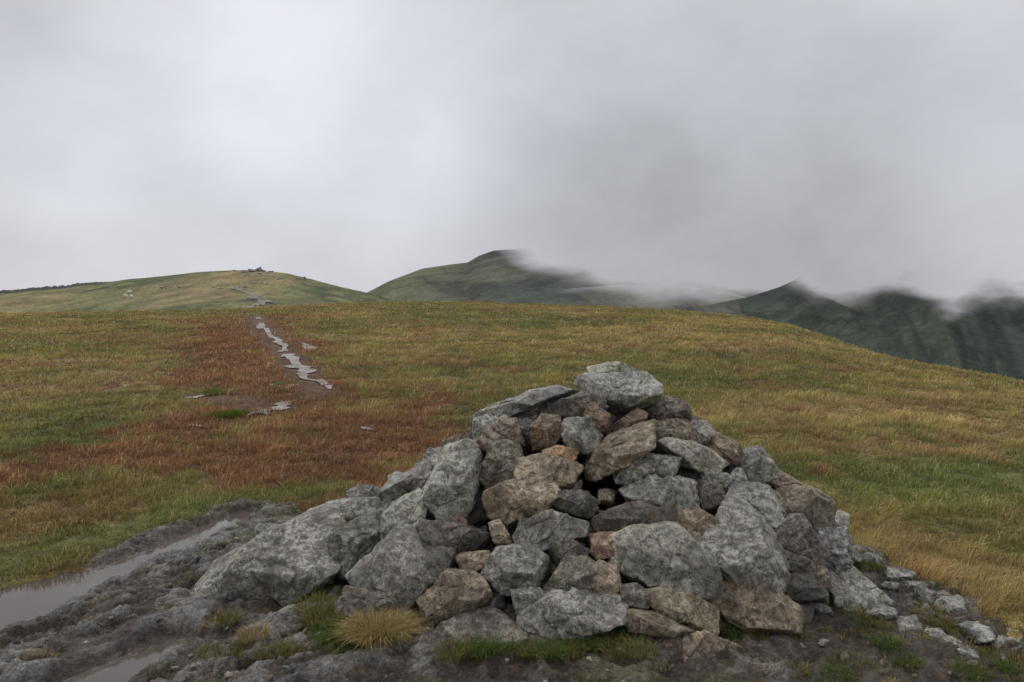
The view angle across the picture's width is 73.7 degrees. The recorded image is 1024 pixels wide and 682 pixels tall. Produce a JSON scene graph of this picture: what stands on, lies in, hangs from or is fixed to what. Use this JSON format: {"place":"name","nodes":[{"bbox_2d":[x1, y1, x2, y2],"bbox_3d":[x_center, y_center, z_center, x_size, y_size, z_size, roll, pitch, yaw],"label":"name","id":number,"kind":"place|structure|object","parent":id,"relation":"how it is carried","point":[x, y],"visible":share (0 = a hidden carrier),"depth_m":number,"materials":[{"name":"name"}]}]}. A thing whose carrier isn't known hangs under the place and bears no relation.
{"place":"outdoors","nodes":[
{"label":"outdoors","id":0,"kind":"place"},
{"bbox_2d":[0,270,394,313],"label":"hill","id":1,"kind":"structure","parent":0,"point":[199,291],"depth_m":163.25,"materials":[{"name":"green plant"}]},
{"bbox_2d":[0,282,111,292],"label":"dry stone wall","id":2,"kind":"structure","parent":1,"relation":"on","point":[44,287],"depth_m":220.26,"materials":[{"name":"grey stone"}]},
{"bbox_2d":[150,267,305,306],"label":"hill outcrop","id":3,"kind":"object","parent":1,"relation":"on","point":[259,269],"visible":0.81,"depth_m":172.27,"materials":[{"name":"stone"}]},
{"bbox_2d":[232,287,272,307],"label":"footpath","id":4,"kind":"structure","parent":1,"relation":"on","point":[254,296],"depth_m":124.53,"materials":[{"name":"grey gravel"}]},
{"bbox_2d":[255,317,332,388],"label":"wet footpath","id":5,"kind":"structure","parent":0,"point":[296,363],"depth_m":15.85,"materials":[{"name":"liquid"}]},
{"bbox_2d":[0,300,1023,638],"bbox_3d":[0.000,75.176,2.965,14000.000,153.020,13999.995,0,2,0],"label":"ground","id":6,"kind":"structure","parent":0,"point":[242,401],"depth_m":10.22,"materials":[{"name":"green plant"}]},
{"bbox_2d":[0,512,278,681],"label":"puddle","id":7,"kind":"object","parent":6,"relation":"on","point":[29,601],"visible":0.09,"depth_m":3.90,"materials":[{"name":"grey liquid"}]},
{"bbox_2d":[249,401,289,413],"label":"puddle","id":8,"kind":"object","parent":6,"relation":"on","point":[280,406],"visible":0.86,"depth_m":10.04,"materials":[{"name":"liquid"}]},
{"bbox_2d":[299,342,316,348],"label":"puddle","id":9,"kind":"object","parent":6,"relation":"on","point":[308,345],"visible":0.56,"depth_m":20.34,"materials":[{"name":"liquid"}]},
{"bbox_2d":[0,498,1023,681],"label":"bedrock","id":10,"kind":"structure","parent":6,"relation":"on","point":[184,617],"depth_m":3.20,"materials":[{"name":"grey stone"}]},
{"bbox_2d":[2,523,1020,681],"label":"rock","id":11,"kind":"object","parent":10,"relation":"on","point":[944,599],"visible":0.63,"depth_m":3.40,"materials":[{"name":"stone"}]},
{"bbox_2d":[194,361,895,661],"bbox_3d":[0.141,0.961,4.547,4.033,1.673,2.984,0,2,0],"label":"stone cairn","id":12,"kind":"object","parent":10,"relation":"on","point":[702,537],"visible":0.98,"depth_m":3.70,"materials":[{"name":"grey stone"}]},
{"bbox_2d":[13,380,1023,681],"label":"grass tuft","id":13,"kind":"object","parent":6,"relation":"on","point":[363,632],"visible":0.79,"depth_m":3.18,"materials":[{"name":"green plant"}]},
{"bbox_2d":[0,0,1023,317],"label":"sky","id":14,"kind":"structure","parent":0,"point":[844,152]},
{"bbox_2d":[367,250,843,316],"bbox_3d":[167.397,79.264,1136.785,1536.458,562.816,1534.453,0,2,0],"label":"mountain","id":15,"kind":"structure","parent":0,"point":[496,276],"depth_m":888.59,"materials":[{"name":"green plant"}]},
{"bbox_2d":[740,284,1023,379],"bbox_3d":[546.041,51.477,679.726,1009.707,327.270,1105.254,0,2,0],"label":"mountain","id":16,"kind":"structure","parent":0,"point":[986,337],"depth_m":447.59,"materials":[{"name":"green plant"}]}
]}

